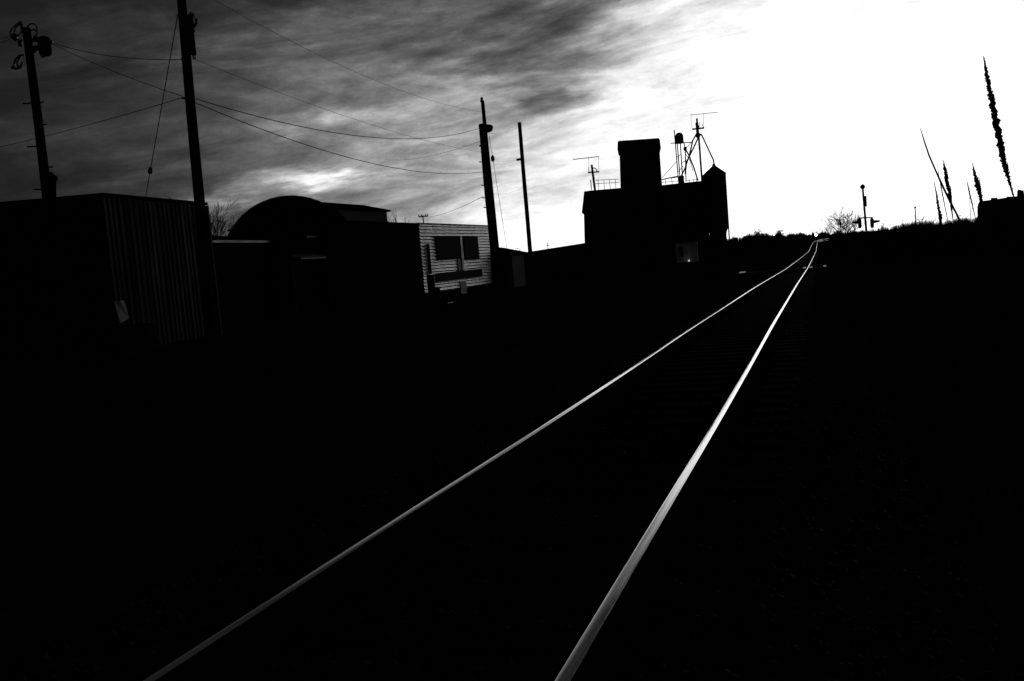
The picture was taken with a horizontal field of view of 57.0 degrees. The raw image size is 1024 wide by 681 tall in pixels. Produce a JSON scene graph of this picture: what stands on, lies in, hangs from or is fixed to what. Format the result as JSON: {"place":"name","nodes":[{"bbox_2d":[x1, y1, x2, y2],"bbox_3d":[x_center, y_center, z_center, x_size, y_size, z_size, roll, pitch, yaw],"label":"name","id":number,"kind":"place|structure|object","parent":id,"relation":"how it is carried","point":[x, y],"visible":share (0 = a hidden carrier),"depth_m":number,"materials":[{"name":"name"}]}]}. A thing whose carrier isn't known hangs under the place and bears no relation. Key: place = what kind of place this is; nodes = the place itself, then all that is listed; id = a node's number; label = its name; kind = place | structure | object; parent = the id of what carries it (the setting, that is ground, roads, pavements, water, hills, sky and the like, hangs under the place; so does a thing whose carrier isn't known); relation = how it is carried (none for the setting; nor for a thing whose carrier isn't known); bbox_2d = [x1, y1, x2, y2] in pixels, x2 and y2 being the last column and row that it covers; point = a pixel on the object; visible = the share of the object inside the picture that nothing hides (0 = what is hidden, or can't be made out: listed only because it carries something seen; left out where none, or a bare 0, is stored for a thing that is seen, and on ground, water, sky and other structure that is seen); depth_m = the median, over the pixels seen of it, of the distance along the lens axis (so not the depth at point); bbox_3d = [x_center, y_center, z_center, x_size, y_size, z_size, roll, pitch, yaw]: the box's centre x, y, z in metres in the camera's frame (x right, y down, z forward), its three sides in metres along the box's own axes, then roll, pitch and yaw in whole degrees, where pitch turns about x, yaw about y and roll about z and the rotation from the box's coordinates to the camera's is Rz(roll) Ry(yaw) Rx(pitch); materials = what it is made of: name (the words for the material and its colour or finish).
{"place":"outdoors","nodes":[
{"label":"outdoors","id":0,"kind":"place"},
{"bbox_2d":[427,274,434,299],"bbox_3d":[-4.638,-3.078,54.163,0.460,1.420,0.453,-3,5,20],"label":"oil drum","id":1,"kind":"object","parent":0,"point":[430,281],"visible":0.82,"depth_m":53.98,"materials":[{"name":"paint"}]},
{"bbox_2d":[432,287,440,299],"bbox_3d":[-4.254,-2.671,53.307,0.460,0.700,0.453,-3,5,20],"label":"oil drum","id":2,"kind":"object","parent":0,"point":[436,294],"visible":1,"depth_m":53.13,"materials":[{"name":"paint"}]},
{"bbox_2d":[441,302,461,307],"bbox_3d":[-2.667,-1.577,41.317,0.600,0.230,1.000,-3,5,17],"label":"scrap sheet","id":3,"kind":"object","parent":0,"point":[449,305],"visible":1,"depth_m":40.93,"materials":[{"name":"black metal"}]},
{"bbox_2d":[418,223,492,299],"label":"corrugated building","id":4,"kind":"structure","parent":0,"point":[455,259],"depth_m":59.90,"materials":[{"name":"paint"}]},
{"bbox_2d":[435,236,461,259],"bbox_3d":[-3.956,-5.792,58.782,0.140,1.458,4.139,-3,5,17],"label":"window","id":5,"kind":"structure","parent":4,"relation":"in","point":[447,247],"depth_m":58.57,"materials":[{"name":"glass"}]},
{"bbox_2d":[457,259,461,270],"bbox_3d":[-3.300,-4.915,60.774,0.060,0.840,1.065,-3,5,17],"label":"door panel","id":6,"kind":"structure","parent":4,"relation":"in","point":[459,262],"depth_m":60.47,"materials":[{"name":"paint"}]},
{"bbox_2d":[460,280,466,293],"bbox_3d":[-3.152,-3.434,60.978,0.060,0.866,1.070,-3,5,17],"label":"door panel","id":7,"kind":"structure","parent":4,"relation":"in","point":[463,287],"depth_m":60.92,"materials":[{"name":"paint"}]},
{"bbox_2d":[462,236,479,259],"bbox_3d":[-2.714,-6.187,62.798,0.140,1.550,2.926,-3,5,17],"label":"window","id":8,"kind":"structure","parent":4,"relation":"in","point":[470,243],"depth_m":62.62,"materials":[{"name":"glass"}]},
{"bbox_2d":[0,232,1023,680],"bbox_3d":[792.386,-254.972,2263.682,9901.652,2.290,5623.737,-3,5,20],"label":"ground","id":9,"kind":"structure","parent":0,"point":[52,410],"depth_m":9.04,"materials":[{"name":"black gravel"}]},
{"bbox_2d":[9,21,57,197],"bbox_3d":[-17.986,-5.939,36.123,1.668,12.585,1.369,-3,5,20],"label":"utility pole","id":10,"kind":"object","parent":9,"relation":"on","point":[48,179],"visible":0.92,"depth_m":35.88,"materials":[{"name":"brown wood"}]},
{"bbox_2d":[51,42,180,59],"bbox_3d":[-13.379,-9.575,31.001,0.024,3.496,13.168,-9,6,-38],"label":"overhead wire","id":11,"kind":"object","parent":10,"relation":"attached to","point":[121,57],"visible":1,"depth_m":29.63,"materials":[{"name":"black metal"}]},
{"bbox_2d":[51,43,182,96],"bbox_3d":[-13.356,-9.050,31.000,0.020,4.475,13.211,-9,6,-38],"label":"overhead wire","id":12,"kind":"object","parent":10,"relation":"attached to","point":[118,73],"visible":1,"depth_m":30.04,"materials":[{"name":"black metal"}]},
{"bbox_2d":[0,193,222,361],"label":"metal shed","id":13,"kind":"structure","parent":9,"relation":"on","point":[73,268],"depth_m":29.30,"materials":[{"name":"black metal"}]},
{"bbox_2d":[177,0,217,352],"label":"utility pole","id":14,"kind":"object","parent":9,"relation":"on","point":[187,25],"visible":0.98,"depth_m":25.88,"materials":[{"name":"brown wood"}]},
{"bbox_2d":[1,98,181,146],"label":"overhead wire","id":15,"kind":"object","parent":14,"relation":"attached to","point":[93,123],"visible":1,"depth_m":30.10,"materials":[{"name":"black metal"}]},
{"bbox_2d":[145,14,177,196],"bbox_3d":[-13.218,-4.607,33.750,0.150,9.386,17.145,-8,6,-30],"label":"guy wire","id":16,"kind":"object","parent":14,"relation":"attached to","point":[150,169],"visible":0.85,"depth_m":29.45,"materials":[{"name":"metal"}]},
{"bbox_2d":[196,103,478,173],"bbox_3d":[-5.115,-7.531,38.679,0.026,0.814,26.429,-3,5,16],"label":"overhead wire","id":17,"kind":"object","parent":14,"relation":"attached to","point":[324,150],"visible":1,"depth_m":32.80,"materials":[{"name":"black metal"}]},
{"bbox_2d":[196,99,478,138],"bbox_3d":[-5.251,-9.067,38.655,0.026,2.263,26.602,-3,5,16],"label":"overhead wire","id":18,"kind":"object","parent":14,"relation":"attached to","point":[317,129],"visible":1,"depth_m":32.45,"materials":[{"name":"black metal"}]},
{"bbox_2d":[198,60,477,151],"bbox_3d":[-5.200,-8.890,38.660,0.012,0.465,26.378,-3,5,16],"label":"overhead wire","id":19,"kind":"object","parent":14,"relation":"attached to","point":[314,105],"visible":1,"depth_m":32.22,"materials":[{"name":"black metal"}]},
{"bbox_2d":[216,1,478,111],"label":"overhead wire","id":20,"kind":"object","parent":14,"relation":"attached to","point":[330,60],"visible":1,"depth_m":34.12,"materials":[{"name":"black metal"}]},
{"bbox_2d":[166,195,239,233],"bbox_3d":[-22.300,-5.488,62.335,7.171,8.005,10.450,2,9,56],"label":"bare tree","id":21,"kind":"object","parent":9,"relation":"on","point":[233,218],"visible":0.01,"depth_m":64.75,"materials":[{"name":"black plant"}]},
{"bbox_2d":[210,198,238,235],"bbox_3d":[-19.212,-5.154,59.575,4.731,7.323,4.777,0,7,43],"label":"bare tree","id":22,"kind":"object","parent":9,"relation":"on","point":[216,228],"visible":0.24,"depth_m":59.79,"materials":[{"name":"black plant"}]},
{"bbox_2d":[212,235,272,330],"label":"shed","id":23,"kind":"structure","parent":9,"relation":"on","point":[242,277],"depth_m":39.05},
{"bbox_2d":[227,195,346,235],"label":"arched hall","id":24,"kind":"structure","parent":9,"relation":"on","point":[286,209],"depth_m":57.04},
{"bbox_2d":[265,235,325,321],"bbox_3d":[-12.193,-2.761,44.321,7.700,3.850,4.295,-3,5,24],"label":"doorway building","id":25,"kind":"structure","parent":9,"relation":"on","point":[294,264],"depth_m":42.07,"materials":[{"name":"black"}]},
{"bbox_2d":[292,259,317,319],"bbox_3d":[-9.370,-2.346,42.707,0.118,2.692,1.540,-3,5,24],"label":"door","id":26,"kind":"structure","parent":25,"relation":"in","point":[302,268],"depth_m":42.72,"materials":[{"name":"paint"}]},
{"bbox_2d":[227,220,424,315],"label":"dark hall","id":27,"kind":"structure","parent":9,"relation":"on","point":[367,265],"depth_m":47.44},
{"bbox_2d":[323,202,390,221],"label":"pale walled hall","id":28,"kind":"structure","parent":9,"relation":"on","point":[351,212],"depth_m":78.76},
{"bbox_2d":[89,240,828,680],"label":"railway track","id":29,"kind":"structure","parent":9,"relation":"on","point":[603,642],"depth_m":5.29,"materials":[{"name":"metal"}]},
{"bbox_2d":[739,265,825,274],"bbox_3d":[18.456,-4.828,64.185,5.666,0.202,2.678,-3,5,20],"label":"level crossing","id":30,"kind":"object","parent":29,"relation":"on","point":[795,269],"visible":0.98,"depth_m":63.65,"materials":[{"name":"metal"}]},
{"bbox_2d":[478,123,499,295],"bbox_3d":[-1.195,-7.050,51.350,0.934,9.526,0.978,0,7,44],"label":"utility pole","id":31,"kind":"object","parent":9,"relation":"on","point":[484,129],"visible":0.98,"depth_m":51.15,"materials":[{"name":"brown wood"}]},
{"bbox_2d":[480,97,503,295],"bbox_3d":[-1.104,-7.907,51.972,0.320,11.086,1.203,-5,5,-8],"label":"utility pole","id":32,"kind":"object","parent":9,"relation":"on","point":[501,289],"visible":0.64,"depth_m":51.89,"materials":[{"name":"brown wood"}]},
{"bbox_2d":[489,137,508,259],"bbox_3d":[-0.768,-8.078,54.504,0.213,6.923,4.484,-4,5,5],"label":"guy wire","id":33,"kind":"object","parent":32,"relation":"attached to","point":[492,158],"visible":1,"depth_m":53.53,"materials":[{"name":"metal"}]},
{"bbox_2d":[0,255,1023,680],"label":"grass","id":34,"kind":"structure","parent":9,"relation":"on","point":[878,275],"depth_m":15.16,"materials":[{"name":"black plant"}]},
{"bbox_2d":[499,247,527,287],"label":"hut","id":35,"kind":"object","parent":9,"relation":"on","point":[513,271],"visible":0.5,"depth_m":68.26,"materials":[{"name":"paint"}]},
{"bbox_2d":[501,266,506,287],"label":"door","id":36,"kind":"structure","parent":35,"relation":"in","point":[502,268],"depth_m":67.38,"materials":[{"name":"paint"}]},
{"bbox_2d":[516,122,534,285],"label":"utility pole","id":37,"kind":"object","parent":9,"relation":"on","point":[530,253],"visible":0.95,"depth_m":65.88,"materials":[{"name":"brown wood"}]},
{"bbox_2d":[523,238,637,277],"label":"long low store","id":38,"kind":"structure","parent":9,"relation":"on","point":[603,256],"depth_m":120.00,"materials":[{"name":"metal"}]},
{"bbox_2d":[573,112,726,265],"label":"grain elevator","id":39,"kind":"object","parent":9,"relation":"on","point":[649,211],"visible":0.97,"depth_m":155.00,"materials":[{"name":"metal"}]},
{"bbox_2d":[672,241,698,263],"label":"ribbed cabin","id":40,"kind":"object","parent":9,"relation":"on","point":[684,252],"visible":0.96,"depth_m":143.82,"materials":[{"name":"paint"}]},
{"bbox_2d":[679,247,682,256],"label":"door","id":41,"kind":"structure","parent":40,"relation":"in","point":[681,248],"depth_m":143.67,"materials":[{"name":"paint"}]},
{"bbox_2d":[702,164,730,260],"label":"steel silo","id":42,"kind":"object","parent":9,"relation":"on","point":[716,202],"visible":0.98,"depth_m":151.28,"materials":[{"name":"paint"}]},
{"bbox_2d":[749,228,769,241],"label":"bare tree","id":43,"kind":"object","parent":9,"relation":"on","point":[758,234],"visible":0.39,"depth_m":329.55,"materials":[{"name":"black plant"}]},
{"bbox_2d":[774,230,783,236],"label":"bare tree","id":44,"kind":"object","parent":9,"relation":"on","point":[779,232],"visible":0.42,"depth_m":338.07,"materials":[{"name":"black plant"}]},
{"bbox_2d":[814,202,862,260],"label":"bare tree","id":45,"kind":"object","parent":9,"relation":"on","point":[841,229],"visible":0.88,"depth_m":99.87,"materials":[{"name":"black plant"}]},
{"bbox_2d":[727,217,977,263],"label":"scrub","id":46,"kind":"object","parent":9,"relation":"on","point":[896,243],"visible":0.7,"depth_m":81.66,"materials":[{"name":"black plant"}]},
{"bbox_2d":[852,184,879,266],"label":"crossing signal","id":47,"kind":"object","parent":9,"relation":"on","point":[859,223],"visible":1,"depth_m":70.92,"materials":[{"name":"paint"}]},
{"bbox_2d":[911,214,968,258],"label":"bare shrub","id":48,"kind":"object","parent":9,"relation":"on","point":[939,236],"visible":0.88,"depth_m":74.92,"materials":[{"name":"black plant"}]},
{"bbox_2d":[934,182,974,532],"bbox_3d":[2.639,0.117,5.615,0.027,2.143,0.176,-7,5,-23],"label":"dry stalk","id":49,"kind":"object","parent":9,"relation":"on","point":[940,217],"visible":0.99,"depth_m":5.61,"materials":[{"name":"black plant"}]},
{"bbox_2d":[956,215,964,255],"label":"bush","id":50,"kind":"object","parent":9,"relation":"on","point":[959,232],"visible":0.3,"depth_m":80.16,"materials":[{"name":"black plant"}]},
{"bbox_2d":[943,159,990,522],"bbox_3d":[2.816,0.028,5.823,0.034,2.300,0.209,-9,6,-40],"label":"dry stalk","id":51,"kind":"object","parent":9,"relation":"on","point":[948,186],"visible":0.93,"depth_m":5.80,"materials":[{"name":"black plant"}]},
{"bbox_2d":[950,187,984,509],"bbox_3d":[2.954,0.076,6.115,0.019,2.155,0.168,-7,5,-22],"label":"dry stalk","id":52,"kind":"object","parent":9,"relation":"on","point":[970,378],"visible":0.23,"depth_m":6.12,"materials":[{"name":"black plant"}]},
{"bbox_2d":[937,162,1003,553],"bbox_3d":[2.540,0.111,5.213,0.262,2.221,0.010,-1,6,37],"label":"dry stalk","id":53,"kind":"object","parent":9,"relation":"on","point":[970,353],"visible":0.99,"depth_m":5.21,"materials":[{"name":"black plant"}]},
{"bbox_2d":[920,128,1023,372],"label":"dry stalk","id":54,"kind":"object","parent":9,"relation":"on","point":[981,272],"visible":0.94,"depth_m":5.50,"materials":[{"name":"black plant"}]},
{"bbox_2d":[969,198,988,492],"bbox_3d":[3.183,0.071,6.416,0.004,2.102,0.148,-4,5,8],"label":"dry stalk","id":55,"kind":"object","parent":9,"relation":"on","point":[979,346],"visible":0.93,"depth_m":6.41,"materials":[{"name":"black plant"}]},
{"bbox_2d":[967,182,1023,465],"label":"dry stalk","id":56,"kind":"object","parent":9,"relation":"on","point":[994,316],"visible":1,"depth_m":5.41,"materials":[{"name":"black plant"}]},
{"bbox_2d":[972,162,1023,404],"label":"dry stalk","id":57,"kind":"object","parent":9,"relation":"on","point":[976,184],"visible":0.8,"depth_m":6.00,"materials":[{"name":"black plant"}]},
{"bbox_2d":[977,189,1023,260],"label":"flat roof building","id":58,"kind":"structure","parent":9,"relation":"on","point":[1003,224],"depth_m":62.00,"materials":[{"name":"metal"}]},
{"bbox_2d":[979,177,1021,525],"bbox_3d":[2.966,0.097,5.715,0.014,2.186,0.187,-8,6,-34],"label":"dry stalk","id":59,"kind":"object","parent":9,"relation":"on","point":[1000,349],"visible":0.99,"depth_m":5.71,"materials":[{"name":"black plant"}]},
{"bbox_2d":[983,56,1023,240],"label":"mullein stalk","id":60,"kind":"object","parent":9,"relation":"on","point":[997,128],"visible":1,"depth_m":4.49,"materials":[{"name":"black plant"}]},
{"bbox_2d":[1019,190,1023,256],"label":"bush","id":61,"kind":"object","parent":9,"relation":"on","point":[1022,224],"visible":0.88,"depth_m":61.18,"materials":[{"name":"black plant"}]},
{"bbox_2d":[0,0,1023,251],"label":"sky","id":62,"kind":"structure","parent":0,"point":[815,102],"materials":[{"name":"grey"}]},
{"bbox_2d":[598,260,990,279],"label":"road","id":63,"kind":"structure","parent":0,"point":[827,267],"depth_m":64.31,"materials":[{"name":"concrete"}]},
{"bbox_3d":[-11.052,0.011,27.070,1.000,0.850,1.631,-4,5,11],"label":"timber stack","id":64,"kind":"object","parent":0,"visible":0},
{"bbox_2d":[114,300,128,322],"bbox_3d":[-11.128,-0.822,26.899,0.070,0.642,0.574,-4,5,13],"label":"leaning sheet","id":65,"kind":"object","parent":64,"relation":"on","point":[121,310],"visible":1,"depth_m":26.86,"materials":[{"name":"paint"}]}
]}

